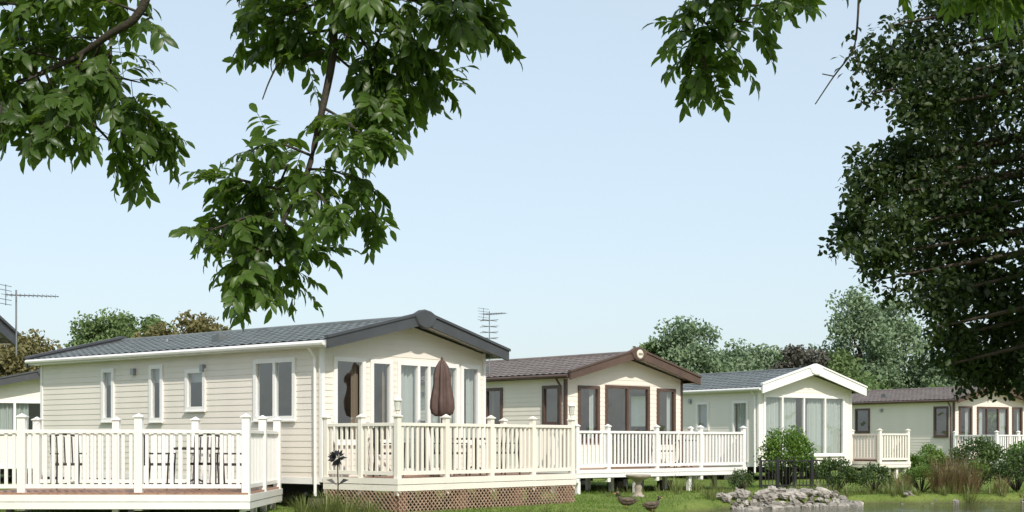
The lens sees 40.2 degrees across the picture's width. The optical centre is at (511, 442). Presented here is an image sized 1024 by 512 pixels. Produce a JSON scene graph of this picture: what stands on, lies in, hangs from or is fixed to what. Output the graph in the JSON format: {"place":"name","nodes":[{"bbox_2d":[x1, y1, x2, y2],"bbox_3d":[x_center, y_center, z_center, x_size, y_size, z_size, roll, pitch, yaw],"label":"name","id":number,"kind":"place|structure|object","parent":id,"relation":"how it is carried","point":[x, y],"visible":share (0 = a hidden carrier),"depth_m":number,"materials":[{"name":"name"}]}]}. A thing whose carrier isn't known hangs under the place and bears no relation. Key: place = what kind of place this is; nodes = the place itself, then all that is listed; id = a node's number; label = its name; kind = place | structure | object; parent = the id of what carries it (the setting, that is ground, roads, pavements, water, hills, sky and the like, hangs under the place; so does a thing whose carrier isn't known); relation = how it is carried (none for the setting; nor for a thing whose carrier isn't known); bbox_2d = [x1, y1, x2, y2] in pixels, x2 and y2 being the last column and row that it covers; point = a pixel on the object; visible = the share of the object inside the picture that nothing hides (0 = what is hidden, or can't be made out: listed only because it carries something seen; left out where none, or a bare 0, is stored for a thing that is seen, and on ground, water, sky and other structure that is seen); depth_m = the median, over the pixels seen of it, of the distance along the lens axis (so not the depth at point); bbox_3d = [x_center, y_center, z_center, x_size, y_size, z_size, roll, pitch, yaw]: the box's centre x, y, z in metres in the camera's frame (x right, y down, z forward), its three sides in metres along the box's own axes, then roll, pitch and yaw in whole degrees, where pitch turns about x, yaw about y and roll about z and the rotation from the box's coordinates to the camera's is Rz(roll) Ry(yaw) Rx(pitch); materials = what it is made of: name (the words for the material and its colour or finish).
{"place":"outdoors","nodes":[
{"label":"outdoors","id":0,"kind":"place"},
{"bbox_2d":[0,467,1023,511],"bbox_3d":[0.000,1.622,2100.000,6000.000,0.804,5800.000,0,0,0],"label":"ground","id":1,"kind":"structure","parent":0,"point":[695,505],"depth_m":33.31,"materials":[{"name":"green plant"}]},
{"bbox_2d":[0,315,19,346],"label":"static caravan","id":2,"kind":"object","parent":1,"relation":"on","point":[7,333],"visible":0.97,"depth_m":24.06,"materials":[{"name":"beige plastic"}]},
{"bbox_2d":[0,284,58,354],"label":"tv aerial","id":3,"kind":"object","parent":2,"relation":"attached to","point":[24,295],"visible":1,"depth_m":24.04,"materials":[{"name":"metal"}]},
{"bbox_2d":[0,334,20,357],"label":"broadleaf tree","id":4,"kind":"object","parent":1,"relation":"on","point":[6,346],"visible":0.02,"depth_m":110.76,"materials":[{"name":"green plant"}]},
{"bbox_2d":[0,369,42,480],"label":"static caravan","id":5,"kind":"object","parent":1,"relation":"on","point":[19,393],"visible":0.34,"depth_m":42.60,"materials":[{"name":"beige plastic"}]},
{"bbox_2d":[0,400,39,433],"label":"window frames","id":6,"kind":"structure","parent":5,"relation":"in","point":[14,402],"depth_m":42.53,"materials":[{"name":"white plastic"}]},
{"bbox_2d":[0,328,62,376],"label":"broadleaf tree","id":7,"kind":"object","parent":1,"relation":"on","point":[28,345],"visible":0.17,"depth_m":106.43,"materials":[{"name":"brown plant"}]},
{"bbox_2d":[63,307,144,347],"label":"broadleaf tree","id":8,"kind":"object","parent":1,"relation":"on","point":[94,330],"visible":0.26,"depth_m":116.70,"materials":[{"name":"green plant"}]},
{"bbox_2d":[105,314,175,337],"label":"broadleaf tree","id":9,"kind":"object","parent":1,"relation":"on","point":[153,319],"visible":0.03,"depth_m":117.16,"materials":[{"name":"green plant"}]},
{"bbox_2d":[0,413,282,511],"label":"veranda deck","id":10,"kind":"structure","parent":1,"relation":"on","point":[257,464],"depth_m":23.15,"materials":[{"name":"white plastic"}]},
{"bbox_2d":[131,321,176,337],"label":"broadleaf tree","id":11,"kind":"object","parent":1,"relation":"on","point":[158,331],"visible":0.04,"depth_m":109.58,"materials":[{"name":"brown plant"}]},
{"bbox_2d":[171,309,230,334],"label":"broadleaf tree","id":12,"kind":"object","parent":1,"relation":"on","point":[199,324],"visible":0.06,"depth_m":111.02,"materials":[{"name":"green plant"}]},
{"bbox_2d":[24,309,510,507],"bbox_3d":[-5.595,-0.655,30.715,10.235,3.910,5.220,0,0,40],"label":"static caravan","id":13,"kind":"object","parent":1,"relation":"on","point":[301,380],"visible":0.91,"depth_m":28.42,"materials":[{"name":"beige plastic"}]},
{"bbox_2d":[99,356,480,470],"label":"window frames","id":14,"kind":"structure","parent":13,"relation":"in","point":[275,362],"depth_m":27.95,"materials":[{"name":"white plastic"}]},
{"bbox_2d":[282,488,385,511],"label":"pampas tuft","id":15,"kind":"object","parent":1,"relation":"on","point":[329,505],"visible":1,"depth_m":23.39,"materials":[{"name":"green plant"}]},
{"bbox_2d":[327,450,347,511],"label":"garden ornament","id":16,"kind":"object","parent":1,"relation":"on","point":[332,457],"visible":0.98,"depth_m":24.29,"materials":[{"name":"black metal"}]},
{"bbox_2d":[322,356,576,511],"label":"veranda deck","id":17,"kind":"structure","parent":1,"relation":"on","point":[511,483],"depth_m":26.23,"materials":[{"name":"beige plastic"}]},
{"bbox_2d":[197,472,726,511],"bbox_3d":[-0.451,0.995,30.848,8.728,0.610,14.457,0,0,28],"label":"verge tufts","id":18,"kind":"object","parent":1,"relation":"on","point":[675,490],"visible":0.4,"depth_m":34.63,"materials":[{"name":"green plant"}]},
{"bbox_2d":[0,0,1023,332],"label":"ash tree","id":19,"kind":"object","parent":1,"relation":"on","point":[50,116],"visible":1,"depth_m":5.96,"materials":[{"name":"green plant"}]},
{"bbox_2d":[420,347,701,489],"bbox_3d":[-0.039,-0.620,40.938,5.150,3.840,10.321,0,0,-42],"label":"static caravan","id":20,"kind":"object","parent":1,"relation":"on","point":[599,390],"visible":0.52,"depth_m":37.78,"materials":[{"name":"beige plastic"}]},
{"bbox_2d":[478,308,506,374],"bbox_3d":[-0.559,-2.675,38.310,0.643,2.050,0.822,0,0,-34],"label":"tv aerial","id":21,"kind":"object","parent":20,"relation":"attached to","point":[489,320],"visible":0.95,"depth_m":38.38,"materials":[{"name":"metal"}]},
{"bbox_2d":[486,385,675,463],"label":"window frames","id":22,"kind":"structure","parent":20,"relation":"in","point":[544,388],"depth_m":37.51,"materials":[{"name":"brown plastic"}]},
{"bbox_2d":[613,491,637,508],"bbox_3d":[2.126,1.076,26.202,0.462,0.323,0.209,0,0,5],"label":"duck","id":23,"kind":"object","parent":1,"relation":"on","point":[627,501],"visible":1,"depth_m":26.15},
{"bbox_2d":[521,424,746,493],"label":"veranda deck","id":24,"kind":"structure","parent":1,"relation":"on","point":[691,466],"depth_m":35.59,"materials":[{"name":"white plastic"}]},
{"bbox_2d":[626,474,650,496],"bbox_3d":[2.850,0.992,31.600,0.580,0.530,0.580,0,0,0],"label":"bird bath","id":25,"kind":"object","parent":1,"relation":"on","point":[638,479],"visible":0.93,"depth_m":31.51,"materials":[{"name":"beige stone"}]},
{"bbox_2d":[642,496,662,511],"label":"duck","id":26,"kind":"object","parent":1,"relation":"on","point":[651,505],"visible":0.99,"depth_m":27.54},
{"bbox_2d":[633,336,679,365],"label":"broadleaf tree","id":27,"kind":"object","parent":1,"relation":"on","point":[646,346],"visible":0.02,"depth_m":121.70,"materials":[{"name":"green plant"}]},
{"bbox_2d":[648,315,739,373],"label":"broadleaf tree","id":28,"kind":"object","parent":1,"relation":"on","point":[688,353],"visible":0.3,"depth_m":120.43,"materials":[{"name":"green plant"}]},
{"bbox_2d":[692,338,763,371],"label":"broadleaf tree","id":29,"kind":"object","parent":1,"relation":"on","point":[730,356],"visible":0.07,"depth_m":127.56,"materials":[{"name":"green plant"}]},
{"bbox_2d":[727,468,756,489],"bbox_3d":[5.934,0.995,36.536,0.713,0.646,0.900,0,0,37],"label":"shrub","id":30,"kind":"object","parent":1,"relation":"on","point":[738,477],"visible":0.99,"depth_m":36.45,"materials":[{"name":"green plant"}]},
{"bbox_2d":[631,364,867,479],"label":"static caravan","id":31,"kind":"object","parent":1,"relation":"on","point":[814,401],"visible":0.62,"depth_m":47.22,"materials":[{"name":"white plastic"}]},
{"bbox_2d":[695,394,844,461],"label":"window frames","id":32,"kind":"structure","parent":31,"relation":"in","point":[782,397],"depth_m":46.74,"materials":[{"name":"white plastic"}]},
{"bbox_2d":[738,343,789,369],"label":"broadleaf tree","id":33,"kind":"object","parent":1,"relation":"on","point":[758,355],"visible":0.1,"depth_m":128.66,"materials":[{"name":"green plant"}]},
{"bbox_2d":[753,425,817,487],"bbox_3d":[7.489,0.409,38.135,1.684,1.799,1.753,0,0,28],"label":"round bush","id":34,"kind":"object","parent":1,"relation":"on","point":[795,445],"visible":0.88,"depth_m":37.88,"materials":[{"name":"green plant"}]},
{"bbox_2d":[759,457,829,488],"bbox_3d":[7.566,0.875,37.459,2.050,0.950,0.050,0,0,-15],"label":"garden fence","id":35,"kind":"object","parent":1,"relation":"on","point":[794,472],"visible":0.67,"depth_m":37.41,"materials":[{"name":"black metal"}]},
{"bbox_2d":[769,343,832,368],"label":"broadleaf tree","id":36,"kind":"object","parent":1,"relation":"on","point":[798,356],"visible":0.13,"depth_m":120.80,"materials":[{"name":"purple plant"}]},
{"bbox_2d":[814,456,859,491],"bbox_3d":[8.072,0.830,34.906,1.163,0.993,1.030,0,0,19],"label":"shrub","id":37,"kind":"object","parent":1,"relation":"on","point":[846,474],"visible":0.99,"depth_m":34.80,"materials":[{"name":"green plant"}]},
{"bbox_2d":[824,346,877,387],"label":"broadleaf tree","id":38,"kind":"object","parent":1,"relation":"on","point":[844,364],"visible":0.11,"depth_m":125.14,"materials":[{"name":"green plant"}]},
{"bbox_2d":[800,428,910,478],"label":"veranda deck","id":39,"kind":"structure","parent":1,"relation":"on","point":[900,446],"depth_m":48.07,"materials":[{"name":"beige plastic"}]},
{"bbox_2d":[804,280,912,387],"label":"broadleaf tree","id":40,"kind":"object","parent":1,"relation":"on","point":[866,324],"visible":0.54,"depth_m":128.38,"materials":[{"name":"green plant"}]},
{"bbox_2d":[703,477,1023,502],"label":"bank reeds","id":41,"kind":"object","parent":1,"relation":"on","point":[943,490],"visible":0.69,"depth_m":33.77,"materials":[{"name":"green plant"}]},
{"bbox_2d":[716,486,1023,509],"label":"bank rocks","id":42,"kind":"object","parent":1,"relation":"on","point":[764,499],"visible":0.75,"depth_m":31.70,"materials":[{"name":"grey stone"}]},
{"bbox_2d":[850,461,894,491],"bbox_3d":[8.992,0.900,34.809,1.110,0.852,1.050,0,0,0],"label":"shrub","id":43,"kind":"object","parent":1,"relation":"on","point":[868,471],"visible":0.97,"depth_m":34.74,"materials":[{"name":"green plant"}]},
{"bbox_2d":[855,296,930,388],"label":"broadleaf tree","id":44,"kind":"object","parent":1,"relation":"on","point":[908,329],"visible":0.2,"depth_m":131.61,"materials":[{"name":"green plant"}]},
{"bbox_2d":[817,0,1023,402],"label":"dark leaved tree","id":45,"kind":"object","parent":1,"relation":"on","point":[972,356],"visible":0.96,"depth_m":11.87,"materials":[{"name":"green plant"}]},
{"bbox_2d":[900,462,942,491],"bbox_3d":[10.303,0.898,35.227,1.137,0.839,1.022,0,0,0],"label":"shrub","id":46,"kind":"object","parent":1,"relation":"on","point":[923,468],"visible":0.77,"depth_m":35.04,"materials":[{"name":"green plant"}]},
{"bbox_2d":[898,442,950,476],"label":"shrub","id":47,"kind":"object","parent":1,"relation":"on","point":[915,460],"visible":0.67,"depth_m":50.56,"materials":[{"name":"green plant"}]},
{"bbox_2d":[857,372,995,431],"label":"distant tree belt","id":48,"kind":"object","parent":1,"relation":"on","point":[991,417],"depth_m":102.93,"materials":[{"name":"green plant"}]},
{"bbox_2d":[837,386,1023,471],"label":"static caravan","id":49,"kind":"object","parent":1,"relation":"on","point":[937,416],"visible":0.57,"depth_m":58.91,"materials":[{"name":"beige plastic"}]},
{"bbox_2d":[855,406,1022,450],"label":"window frames","id":50,"kind":"structure","parent":49,"relation":"in","point":[935,435],"depth_m":58.07,"materials":[{"name":"brown plastic"}]},
{"bbox_2d":[907,360,989,413],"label":"broadleaf tree","id":51,"kind":"object","parent":1,"relation":"on","point":[926,381],"visible":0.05,"depth_m":128.49,"materials":[{"name":"green plant"}]},
{"bbox_2d":[888,468,1014,493],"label":"ornamental grass","id":52,"kind":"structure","parent":1,"relation":"on","point":[997,485],"depth_m":34.21,"materials":[{"name":"green plant"}]},
{"bbox_2d":[958,459,993,488],"bbox_3d":[11.707,0.859,35.354,0.991,0.896,0.840,0,0,0],"label":"shrub","id":53,"kind":"object","parent":1,"relation":"on","point":[987,473],"visible":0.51,"depth_m":35.33,"materials":[{"name":"green plant"}]},
{"bbox_2d":[946,435,1006,474],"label":"shrub","id":54,"kind":"object","parent":1,"relation":"on","point":[987,450],"visible":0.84,"depth_m":49.60,"materials":[{"name":"green plant"}]},
{"bbox_2d":[952,430,1023,469],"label":"veranda deck","id":55,"kind":"structure","parent":1,"relation":"on","point":[995,438],"depth_m":55.74,"materials":[{"name":"white plastic"}]},
{"bbox_2d":[989,447,1023,491],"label":"shrub","id":56,"kind":"object","parent":1,"relation":"on","point":[1005,468],"visible":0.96,"depth_m":34.82,"materials":[{"name":"green plant"}]},
{"bbox_2d":[1004,440,1023,469],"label":"shrub","id":57,"kind":"object","parent":1,"relation":"on","point":[1020,445],"visible":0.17,"depth_m":50.41,"materials":[{"name":"green plant"}]},
{"bbox_2d":[0,0,1023,369],"label":"sky","id":58,"kind":"structure","parent":0,"point":[569,197],"materials":[{"name":"blue"}]},
{"bbox_2d":[715,503,1023,511],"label":"pond water","id":59,"kind":"structure","parent":0,"point":[961,507],"depth_m":30.68,"materials":[{"name":"green liquid"}]},
{"bbox_2d":[920,447,996,493],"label":"ornamental grass","id":60,"kind":"object","parent":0,"point":[957,475],"depth_m":34.41,"materials":[{"name":"plant"}]}
]}

